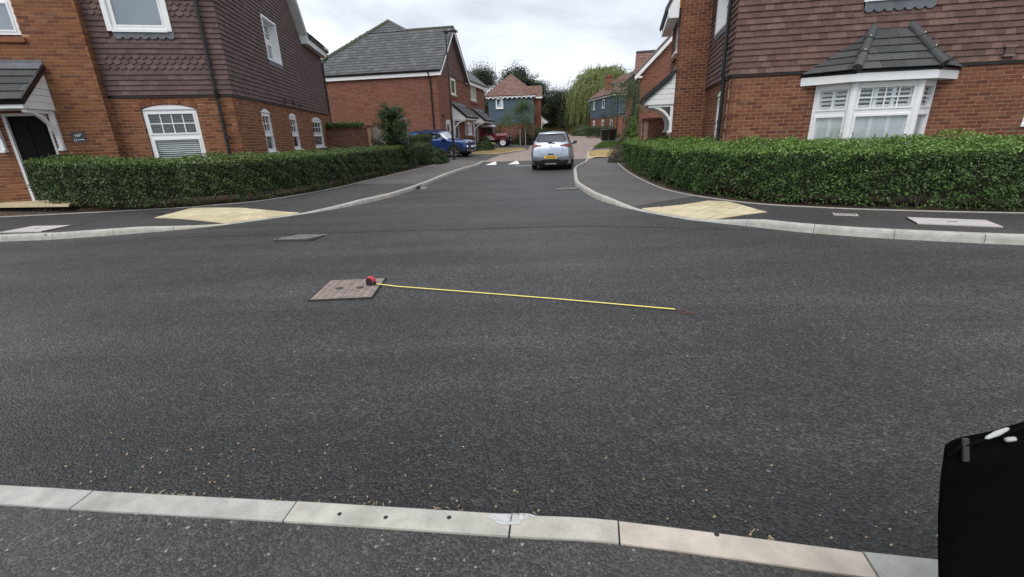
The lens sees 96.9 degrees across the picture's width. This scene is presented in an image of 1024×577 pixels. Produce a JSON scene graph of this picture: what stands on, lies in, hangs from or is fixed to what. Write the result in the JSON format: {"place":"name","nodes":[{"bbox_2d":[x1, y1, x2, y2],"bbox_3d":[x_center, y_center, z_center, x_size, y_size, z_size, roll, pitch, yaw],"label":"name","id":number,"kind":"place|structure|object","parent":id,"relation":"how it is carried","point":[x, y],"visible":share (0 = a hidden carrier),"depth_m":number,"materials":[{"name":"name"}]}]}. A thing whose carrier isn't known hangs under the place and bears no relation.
{"place":"outdoors","nodes":[
{"label":"outdoors","id":0,"kind":"place"},
{"bbox_2d":[0,164,432,215],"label":"planting bed","id":1,"kind":"object","parent":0,"point":[15,211],"visible":0.27,"depth_m":11.08,"materials":[{"name":"soil"}]},
{"bbox_2d":[0,200,80,207],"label":"stone path","id":2,"kind":"structure","parent":1,"relation":"on","point":[37,203],"depth_m":10.41,"materials":[{"name":"beige stone"}]},
{"bbox_2d":[0,0,331,202],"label":"brick house","id":3,"kind":"structure","parent":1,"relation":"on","point":[164,79],"depth_m":11.07,"materials":[{"name":"brick"}]},
{"bbox_2d":[0,0,21,36],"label":"window","id":4,"kind":"structure","parent":3,"relation":"in","point":[9,26],"depth_m":10.15,"materials":[{"name":"white plastic"}]},
{"bbox_2d":[7,116,70,199],"bbox_3d":[-11.394,-3.129,11.000,0.770,1.970,0.060,-6,19,-12],"label":"door","id":5,"kind":"structure","parent":3,"relation":"in","point":[32,137],"depth_m":10.81,"materials":[{"name":"black wood"}]},
{"bbox_2d":[105,0,166,28],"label":"window","id":6,"kind":"structure","parent":3,"relation":"in","point":[123,14],"depth_m":10.73,"materials":[{"name":"white plastic"}]},
{"bbox_2d":[142,105,206,162],"bbox_3d":[-8.678,-3.976,11.860,1.265,1.508,0.530,-6,19,-12],"label":"window","id":7,"kind":"structure","parent":3,"relation":"in","point":[174,131],"depth_m":11.68,"materials":[{"name":"white plastic"}]},
{"bbox_2d":[262,21,273,59],"bbox_3d":[-8.327,-8.086,14.831,0.512,1.240,1.380,-5,19,-9],"label":"window","id":8,"kind":"structure","parent":3,"relation":"in","point":[266,28],"depth_m":15.33,"materials":[{"name":"white plastic"}]},
{"bbox_2d":[261,109,279,152],"bbox_3d":[-7.798,-4.883,14.113,0.600,1.303,0.930,-5,19,-9],"label":"window","id":9,"kind":"structure","parent":3,"relation":"in","point":[265,113],"depth_m":14.39,"materials":[{"name":"white plastic"}]},
{"bbox_2d":[289,113,303,150],"bbox_3d":[-8.301,-5.812,16.879,0.600,1.303,1.030,-5,19,-9],"label":"window","id":10,"kind":"structure","parent":3,"relation":"in","point":[292,117],"depth_m":17.21,"materials":[{"name":"white plastic"}]},
{"bbox_2d":[312,117,326,147],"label":"window","id":11,"kind":"structure","parent":3,"relation":"in","point":[316,122],"depth_m":20.86,"materials":[{"name":"white plastic"}]},
{"bbox_2d":[33,170,404,210],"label":"fallen leaves","id":12,"kind":"object","parent":1,"relation":"on","point":[220,201],"visible":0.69,"depth_m":11.16,"materials":[{"name":"brown plant"}]},
{"bbox_2d":[23,143,417,207],"bbox_3d":[-6.356,-4.285,15.470,4.342,1.327,13.842,7,21,25],"label":"clipped hedge","id":13,"kind":"object","parent":1,"relation":"on","point":[104,178],"visible":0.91,"depth_m":10.62,"materials":[{"name":"green plant"}]},
{"bbox_2d":[327,127,366,148],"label":"garden wall","id":14,"kind":"structure","parent":1,"relation":"on","point":[345,137],"depth_m":22.12,"materials":[{"name":"brown brick"}]},
{"bbox_2d":[325,120,364,128],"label":"ivy","id":15,"kind":"object","parent":14,"relation":"on","point":[352,124],"visible":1,"depth_m":21.87,"materials":[{"name":"green plant"}]},
{"bbox_2d":[365,125,374,145],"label":"garden wall","id":16,"kind":"structure","parent":1,"relation":"on","point":[369,133],"depth_m":21.75,"materials":[{"name":"red brick"}]},
{"bbox_2d":[373,127,382,143],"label":"garden gate","id":17,"kind":"structure","parent":16,"relation":"attached to","point":[377,133],"depth_m":21.88,"materials":[{"name":"grey wood"}]},
{"bbox_2d":[370,101,424,169],"bbox_3d":[-5.169,-6.777,20.175,2.438,2.894,2.590,-2,19,0],"label":"yew shrub","id":18,"kind":"object","parent":1,"relation":"on","point":[395,126],"visible":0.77,"depth_m":19.78,"materials":[{"name":"green plant"}]},
{"bbox_2d":[412,141,429,165],"bbox_3d":[-4.749,-6.867,23.040,0.841,1.193,2.293,1,19,8],"label":"clipped hedge","id":19,"kind":"object","parent":1,"relation":"on","point":[419,157],"visible":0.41,"depth_m":22.92,"materials":[{"name":"green plant"}]},
{"bbox_2d":[416,146,432,164],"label":"bush","id":20,"kind":"object","parent":1,"relation":"on","point":[428,153],"visible":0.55,"depth_m":23.29,"materials":[{"name":"green plant"}]},
{"bbox_2d":[427,145,449,164],"bbox_3d":[-3.974,-7.049,23.870,1.387,0.982,1.801,-2,19,0],"label":"bush","id":21,"kind":"object","parent":1,"relation":"on","point":[438,156],"visible":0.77,"depth_m":23.54,"materials":[{"name":"green plant"}]},
{"bbox_2d":[0,162,478,234],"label":"footway","id":22,"kind":"structure","parent":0,"point":[307,202],"depth_m":10.02,"materials":[{"name":"asphalt"}]},
{"bbox_2d":[0,225,71,232],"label":"access cover","id":23,"kind":"object","parent":22,"relation":"on","point":[37,228],"visible":1,"depth_m":8.30,"materials":[{"name":"grey metal"}]},
{"bbox_2d":[0,164,435,216],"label":"footway edging","id":24,"kind":"object","parent":22,"relation":"on","point":[204,205],"visible":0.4,"depth_m":10.68,"materials":[{"name":"concrete"}]},
{"bbox_2d":[155,207,298,222],"bbox_3d":[-6.098,-1.542,9.591,2.831,0.133,1.297,3,19,13],"label":"buff crossing","id":25,"kind":"object","parent":22,"relation":"on","point":[224,215],"visible":0.9,"depth_m":9.53,"materials":[{"name":"beige concrete"}]},
{"bbox_2d":[352,160,480,184],"bbox_3d":[-3.406,-5.223,19.832,2.198,0.149,11.506,0,19,7],"label":"old footway surface","id":26,"kind":"object","parent":22,"relation":"on","point":[419,175],"visible":0.98,"depth_m":17.79,"materials":[{"name":"grey asphalt"}]},
{"bbox_2d":[0,506,848,576],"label":"footway","id":27,"kind":"structure","parent":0,"point":[37,542],"depth_m":1.64,"materials":[{"name":"asphalt"}]},
{"bbox_2d":[938,422,1023,576],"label":"black bag","id":28,"kind":"object","parent":27,"relation":"on","point":[981,514],"visible":1,"depth_m":0.89,"materials":[{"name":"fabric"}]},
{"bbox_2d":[447,154,500,160],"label":"drive","id":29,"kind":"structure","parent":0,"point":[482,157],"depth_m":27.35,"materials":[{"name":"concrete"}]},
{"bbox_2d":[406,133,432,148],"bbox_3d":[-5.014,-7.686,24.767,1.446,1.482,0.823,-5,19,-9],"label":"clipped hedge","id":30,"kind":"object","parent":29,"relation":"on","point":[426,139],"visible":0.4,"depth_m":24.52,"materials":[{"name":"green plant"}]},
{"bbox_2d":[407,129,475,156],"bbox_3d":[-4.439,-9.012,28.147,4.259,1.654,2.180,4,20,16],"label":"compact suv","id":31,"kind":"object","parent":29,"relation":"on","point":[441,138],"visible":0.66,"depth_m":27.27,"materials":[{"name":"blue paint"}]},
{"bbox_2d":[443,29,457,159],"bbox_3d":[-3.101,-10.314,24.512,0.719,6.555,0.320,1,19,8],"label":"street lamp","id":32,"kind":"object","parent":29,"relation":"on","point":[452,131],"visible":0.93,"depth_m":24.48,"materials":[{"name":"black metal"}]},
{"bbox_2d":[297,0,668,95],"label":"sky","id":33,"kind":"structure","parent":0,"point":[555,39],"materials":[{"name":"white"}]},
{"bbox_2d":[471,147,525,153],"bbox_3d":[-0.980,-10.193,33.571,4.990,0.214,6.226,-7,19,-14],"label":"dry verge","id":34,"kind":"structure","parent":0,"point":[499,152],"depth_m":31.48,"materials":[{"name":"beige plant"}]},
{"bbox_2d":[476,135,491,146],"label":"spiky shrub","id":35,"kind":"object","parent":34,"relation":"on","point":[484,139],"visible":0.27,"depth_m":34.96,"materials":[{"name":"green plant"}]},
{"bbox_2d":[476,141,496,150],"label":"dark shrub","id":36,"kind":"object","parent":34,"relation":"on","point":[480,146],"visible":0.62,"depth_m":32.44,"materials":[{"name":"green plant"}]},
{"bbox_2d":[0,162,1023,559],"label":"road","id":37,"kind":"structure","parent":0,"point":[782,384],"depth_m":3.12,"materials":[{"name":"grey asphalt"}]},
{"bbox_2d":[0,161,483,241],"label":"kerb","id":38,"kind":"structure","parent":37,"relation":"on","point":[68,234],"depth_m":8.28,"materials":[{"name":"concrete"}]},
{"bbox_2d":[274,233,327,241],"bbox_3d":[-3.429,-0.833,7.392,0.723,0.028,0.530,0,19,5],"label":"manhole cover","id":39,"kind":"object","parent":37,"relation":"on","point":[302,237],"visible":1,"depth_m":7.36,"materials":[{"name":"metal"}]},
{"bbox_2d":[307,277,386,301],"bbox_3d":[-1.706,0.004,4.769,0.651,0.030,0.680,-2,19,0],"label":"manhole cover","id":40,"kind":"object","parent":37,"relation":"on","point":[344,289],"visible":0.97,"depth_m":4.69,"materials":[{"name":"metal"}]},
{"bbox_2d":[145,225,759,238],"bbox_3d":[-1.092,-0.955,7.526,10.274,0.001,0.590,0,19,5],"label":"road marking","id":41,"kind":"object","parent":37,"relation":"on","point":[474,228],"visible":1,"depth_m":7.64,"materials":[{"name":"white paint"}]},
{"bbox_2d":[0,485,937,576],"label":"kerb","id":42,"kind":"structure","parent":37,"relation":"on","point":[841,562],"depth_m":1.73,"materials":[{"name":"concrete"}]},
{"bbox_2d":[489,513,534,524],"bbox_3d":[0.002,0.889,1.752,0.185,0.001,0.052,-2,19,0],"label":"paint splash","id":43,"kind":"object","parent":42,"relation":"on","point":[503,518],"visible":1,"depth_m":1.76,"materials":[{"name":"grey paint"}]},
{"bbox_2d":[37,425,937,546],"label":"kerb litter","id":44,"kind":"object","parent":37,"relation":"on","point":[750,534],"visible":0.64,"depth_m":2.04,"materials":[{"name":"plant"}]},
{"bbox_2d":[366,276,675,310],"bbox_3d":[-0.058,0.027,4.394,3.113,0.109,0.069,4,20,17],"label":"tape measure","id":45,"kind":"object","parent":37,"relation":"on","point":[370,280],"visible":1,"depth_m":4.51,"materials":[{"name":"yellow metal"}]},
{"bbox_2d":[478,159,585,165],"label":"speed ramp","id":46,"kind":"structure","parent":37,"relation":"on","point":[520,162],"depth_m":23.84,"materials":[{"name":"grey asphalt"}]},
{"bbox_2d":[531,131,576,168],"bbox_3d":[1.892,-6.298,20.464,2.040,1.566,4.220,1,19,9],"label":"hatchback","id":47,"kind":"object","parent":37,"relation":"on","point":[553,148],"visible":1,"depth_m":18.65,"materials":[{"name":"silver metal"}]},
{"bbox_2d":[555,187,579,189],"bbox_3d":[1.531,-2.758,12.549,0.713,0.023,0.420,-2,19,0],"label":"gully grate","id":48,"kind":"object","parent":37,"relation":"on","point":[574,188],"visible":0.98,"depth_m":12.47,"materials":[{"name":"metal"}]},
{"bbox_2d":[573,159,1023,244],"label":"kerb","id":49,"kind":"structure","parent":37,"relation":"on","point":[970,237],"depth_m":6.30,"materials":[{"name":"concrete"}]},
{"bbox_2d":[494,144,529,153],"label":"drive","id":50,"kind":"structure","parent":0,"point":[511,146],"depth_m":39.14,"materials":[{"name":"concrete"}]},
{"bbox_2d":[480,124,512,146],"bbox_3d":[-1.828,-13.411,39.765,3.602,1.915,2.114,1,19,9],"label":"off road vehicle","id":51,"kind":"object","parent":50,"relation":"on","point":[490,131],"visible":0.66,"depth_m":39.02,"materials":[{"name":"red paint"}]},
{"bbox_2d":[501,97,539,144],"bbox_3d":[0.665,-14.952,40.836,3.650,4.165,3.946,-2,19,0],"label":"street tree","id":52,"kind":"object","parent":50,"relation":"on","point":[520,107],"visible":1,"depth_m":39.99,"materials":[{"name":"green plant"}]},
{"bbox_2d":[484,134,600,161],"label":"block paved street","id":53,"kind":"structure","parent":0,"point":[583,145],"depth_m":31.71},
{"bbox_2d":[510,133,536,144],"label":"dark shrub","id":54,"kind":"object","parent":53,"relation":"on","point":[529,140],"visible":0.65,"depth_m":42.21,"materials":[{"name":"green plant"}]},
{"bbox_2d":[533,125,546,137],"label":"dark shrub","id":55,"kind":"object","parent":53,"relation":"on","point":[538,130],"visible":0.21,"depth_m":43.48,"materials":[{"name":"green plant"}]},
{"bbox_2d":[570,124,586,135],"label":"roadside shrub","id":56,"kind":"object","parent":53,"relation":"on","point":[580,131],"visible":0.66,"depth_m":61.79,"materials":[{"name":"green plant"}]},
{"bbox_2d":[588,149,617,158],"bbox_3d":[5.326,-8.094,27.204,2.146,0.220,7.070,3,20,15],"label":"dry verge","id":57,"kind":"structure","parent":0,"point":[601,154],"depth_m":25.48,"materials":[{"name":"beige plant"}]},
{"bbox_2d":[618,116,638,150],"bbox_3d":[6.628,-8.480,25.284,1.601,2.224,1.678,-2,19,0],"label":"garden shrub","id":58,"kind":"object","parent":57,"relation":"on","point":[625,124],"visible":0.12,"depth_m":25.02,"materials":[{"name":"green plant"}]},
{"bbox_2d":[591,147,614,149],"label":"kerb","id":59,"kind":"structure","parent":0,"point":[602,148],"depth_m":31.56,"materials":[{"name":"concrete"}]},
{"bbox_2d":[593,140,621,147],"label":"lawn grass","id":60,"kind":"structure","parent":0,"point":[605,144],"depth_m":36.43,"materials":[{"name":"green plant"}]},
{"bbox_2d":[576,160,1023,233],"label":"footway","id":61,"kind":"structure","parent":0,"point":[1012,223],"depth_m":7.00,"materials":[{"name":"asphalt"}]},
{"bbox_2d":[577,157,695,205],"bbox_3d":[3.471,-4.337,16.697,2.271,0.132,16.074,0,19,5],"label":"old footway surface","id":62,"kind":"object","parent":61,"relation":"on","point":[604,176],"visible":0.94,"depth_m":12.15,"materials":[{"name":"grey asphalt"}]},
{"bbox_2d":[642,201,765,218],"bbox_3d":[3.467,-1.432,8.356,1.649,0.133,1.460,-4,19,-5],"label":"buff crossing","id":63,"kind":"object","parent":61,"relation":"on","point":[711,210],"visible":0.79,"depth_m":8.33,"materials":[{"name":"beige concrete"}]},
{"bbox_2d":[612,156,1023,213],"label":"footway edging","id":64,"kind":"object","parent":61,"relation":"on","point":[822,207],"visible":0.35,"depth_m":7.90,"materials":[{"name":"concrete"}]},
{"bbox_2d":[832,213,858,215],"bbox_3d":[5.334,-1.187,7.263,0.320,0.024,0.160,6,21,23],"label":"stopcock cover","id":65,"kind":"object","parent":61,"relation":"on","point":[847,214],"visible":1,"depth_m":7.22,"materials":[{"name":"metal"}]},
{"bbox_2d":[905,217,1004,227],"bbox_3d":[6.272,-0.944,6.468,0.932,0.027,0.500,7,21,25],"label":"access cover","id":66,"kind":"object","parent":61,"relation":"on","point":[955,222],"visible":1,"depth_m":6.42,"materials":[{"name":"grey concrete"}]},
{"bbox_2d":[619,163,1023,211],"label":"planting bed","id":67,"kind":"object","parent":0,"point":[902,200],"visible":0.19,"depth_m":8.60,"materials":[{"name":"soil"}]},
{"bbox_2d":[606,143,629,162],"bbox_3d":[5.027,-6.271,20.758,1.368,1.020,1.972,-2,19,0],"label":"lavender bush","id":68,"kind":"object","parent":67,"relation":"on","point":[617,157],"visible":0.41,"depth_m":20.49,"materials":[{"name":"green plant"}]},
{"bbox_2d":[617,115,637,146],"bbox_3d":[6.068,-7.443,22.480,1.699,2.150,1.737,-2,19,0],"label":"garden shrub","id":69,"kind":"object","parent":67,"relation":"on","point":[630,133],"visible":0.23,"depth_m":22.21,"materials":[{"name":"green plant"}]},
{"bbox_2d":[638,118,664,170],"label":"garden wall","id":70,"kind":"structure","parent":67,"relation":"on","point":[651,128],"depth_m":15.81,"materials":[{"name":"red brick"}]},
{"bbox_2d":[621,128,1023,210],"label":"clipped hedge","id":71,"kind":"object","parent":67,"relation":"on","point":[960,168],"visible":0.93,"depth_m":7.92,"materials":[{"name":"green plant"}]},
{"bbox_2d":[640,0,1023,191],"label":"brick house","id":72,"kind":"structure","parent":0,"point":[803,69],"depth_m":9.13,"materials":[{"name":"brown brick"}]},
{"bbox_2d":[671,16,679,57],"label":"window","id":73,"kind":"structure","parent":72,"relation":"in","point":[675,52],"depth_m":13.57,"materials":[{"name":"white plastic"}]},
{"bbox_2d":[714,91,720,136],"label":"window","id":74,"kind":"structure","parent":72,"relation":"in","point":[718,96],"depth_m":11.37,"materials":[{"name":"white plastic"}]},
{"bbox_2d":[724,0,728,22],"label":"window","id":75,"kind":"structure","parent":72,"relation":"in","point":[727,0],"depth_m":11.32,"materials":[{"name":"white plastic"}]},
{"bbox_2d":[807,83,863,145],"bbox_3d":[6.758,-3.526,9.546,0.512,1.460,0.755,-16,24,-36],"label":"window","id":76,"kind":"structure","parent":72,"relation":"in","point":[826,116],"depth_m":9.41,"materials":[{"name":"white plastic"}]},
{"bbox_2d":[838,80,917,146],"bbox_3d":[7.393,-3.452,9.271,1.200,1.460,0.512,2,19,10],"label":"window","id":77,"kind":"structure","parent":72,"relation":"in","point":[874,116],"depth_m":9.02,"materials":[{"name":"white plastic"}]},
{"bbox_2d":[800,21,963,143],"bbox_3d":[7.363,-3.923,8.977,2.916,2.481,0.819,2,19,10],"label":"bay window","id":78,"kind":"structure","parent":72,"relation":"in","point":[901,53],"depth_m":8.73,"materials":[{"name":"grey tile"}]},
{"bbox_2d":[886,79,936,136],"bbox_3d":[8.081,-3.486,9.304,0.748,1.460,0.512,-12,22,-28],"label":"window","id":79,"kind":"structure","parent":72,"relation":"in","point":[930,85],"depth_m":9.11,"materials":[{"name":"white plastic"}]},
{"bbox_3d":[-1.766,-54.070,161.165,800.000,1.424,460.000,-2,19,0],"label":"ground","id":80,"kind":"structure","parent":0,"visible":0},
{"bbox_2d":[321,19,494,153],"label":"brick house","id":81,"kind":"structure","parent":80,"relation":"on","point":[390,62],"depth_m":29.30,"materials":[{"name":"red brick"}]},
{"bbox_2d":[446,120,450,131],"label":"window","id":82,"kind":"structure","parent":81,"relation":"in","point":[448,126],"depth_m":30.87,"materials":[{"name":"white plastic"}]},
{"bbox_2d":[450,78,456,95],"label":"window","id":83,"kind":"structure","parent":81,"relation":"in","point":[452,81],"depth_m":31.78,"materials":[{"name":"beige plastic"}]},
{"bbox_2d":[467,122,471,135],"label":"window","id":84,"kind":"structure","parent":81,"relation":"in","point":[470,126],"depth_m":36.05,"materials":[{"name":"white plastic"}]},
{"bbox_2d":[470,86,476,101],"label":"window","id":85,"kind":"structure","parent":81,"relation":"in","point":[472,89],"depth_m":36.62,"materials":[{"name":"beige plastic"}]},
{"bbox_2d":[493,112,517,143],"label":"bright shrub","id":86,"kind":"object","parent":80,"relation":"on","point":[504,125],"visible":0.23,"depth_m":43.59,"materials":[{"name":"green plant"}]},
{"bbox_2d":[485,74,548,133],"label":"boarded house","id":87,"kind":"structure","parent":80,"relation":"on","point":[505,94],"depth_m":48.32,"materials":[{"name":"blue-grey painted weatherboard"},{"name":"red tile"},{"name":"white upvc"}]},
{"bbox_2d":[496,98,503,108],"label":"window","id":88,"kind":"structure","parent":87,"relation":"in","point":[499,102],"depth_m":48.19,"materials":[{"name":"white plastic"}]},
{"bbox_2d":[500,126,534,143],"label":"garden wall","id":89,"kind":"structure","parent":80,"relation":"on","point":[513,131],"depth_m":42.88,"materials":[{"name":"brown brick"}]},
{"bbox_2d":[495,58,544,124],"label":"dark tree","id":90,"kind":"object","parent":80,"relation":"on","point":[521,75],"visible":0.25,"depth_m":66.40,"materials":[{"name":"green plant"}]},
{"bbox_2d":[528,72,555,126],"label":"dark tree","id":91,"kind":"object","parent":80,"relation":"on","point":[546,103],"visible":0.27,"depth_m":69.49,"materials":[{"name":"green plant"}]},
{"bbox_2d":[542,94,558,129],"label":"woodland tree","id":92,"kind":"object","parent":80,"relation":"on","point":[552,116],"visible":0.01,"depth_m":73.42,"materials":[{"name":"green plant"}]},
{"bbox_2d":[570,103,589,125],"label":"woodland tree","id":93,"kind":"object","parent":80,"relation":"on","point":[580,123],"visible":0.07,"depth_m":76.14,"materials":[{"name":"green plant"}]},
{"bbox_2d":[561,61,629,127],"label":"willow tree","id":94,"kind":"object","parent":80,"relation":"on","point":[588,84],"visible":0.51,"depth_m":65.09,"materials":[{"name":"green plant"}]},
{"bbox_2d":[588,70,634,137],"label":"boarded house","id":95,"kind":"structure","parent":80,"relation":"on","point":[598,116],"depth_m":53.38,"materials":[{"name":"blue-grey painted weatherboard"},{"name":"red brick"},{"name":"red tile"}]},
{"bbox_2d":[600,75,647,138],"bbox_3d":[6.104,-9.304,24.489,2.761,4.196,2.431,-2,19,0],"label":"street tree","id":96,"kind":"object","parent":80,"relation":"on","point":[630,91],"visible":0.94,"depth_m":24.11,"materials":[{"name":"green plant"}]},
{"bbox_2d":[620,72,633,121],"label":"brick house","id":97,"kind":"structure","parent":80,"relation":"on","point":[624,106],"depth_m":38.50,"materials":[{"name":"red brick"}]},
{"bbox_2d":[632,50,654,79],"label":"brick house","id":98,"kind":"structure","parent":80,"relation":"on","point":[642,57],"depth_m":33.73,"materials":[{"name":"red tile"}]},
{"bbox_2d":[620,32,705,136],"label":"brick house","id":99,"kind":"structure","parent":80,"relation":"on","point":[652,71],"depth_m":27.31,"materials":[{"name":"red brick"}]},
{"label":"field edge","id":100,"kind":"structure","parent":0,"visible":0},
{"bbox_2d":[467,60,502,114],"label":"dark tree","id":101,"kind":"object","parent":100,"relation":"on","point":[484,75],"visible":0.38,"depth_m":67.61,"materials":[{"name":"green plant"}]},
{"bbox_2d":[541,87,576,130],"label":"woodland tree","id":102,"kind":"object","parent":100,"relation":"on","point":[557,109],"visible":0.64,"depth_m":71.82,"materials":[{"name":"green plant"}]},
{"bbox_2d":[543,125,588,133],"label":"tall dry grass","id":103,"kind":"structure","parent":100,"relation":"on","point":[548,129],"depth_m":73.39,"materials":[{"name":"plant"}]},
{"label":"drive","id":104,"kind":"structure","parent":0,"visible":0},
{"bbox_2d":[601,129,608,140],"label":"wheelie bin","id":105,"kind":"object","parent":104,"relation":"on","point":[604,134],"visible":1,"depth_m":43.20,"materials":[{"name":"black plastic"}]},
{"bbox_2d":[608,83,613,129],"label":"street lamp","id":106,"kind":"object","parent":104,"relation":"on","point":[612,102],"visible":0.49,"depth_m":46.35,"materials":[{"name":"black metal"}]},
{"bbox_2d":[608,128,615,139],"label":"wheelie bin","id":107,"kind":"object","parent":104,"relation":"on","point":[612,135],"visible":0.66,"depth_m":43.67,"materials":[{"name":"black plastic"}]},
{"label":"dry verge","id":108,"kind":"structure","parent":0,"visible":0},
{"bbox_2d":[585,126,606,137],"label":"clipped hedge","id":109,"kind":"object","parent":108,"relation":"on","point":[594,131],"visible":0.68,"depth_m":54.04,"materials":[{"name":"green plant"}]},
{"bbox_2d":[598,125,620,137],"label":"roadside shrub","id":110,"kind":"object","parent":108,"relation":"on","point":[609,127],"visible":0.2,"depth_m":51.68,"materials":[{"name":"green plant"}]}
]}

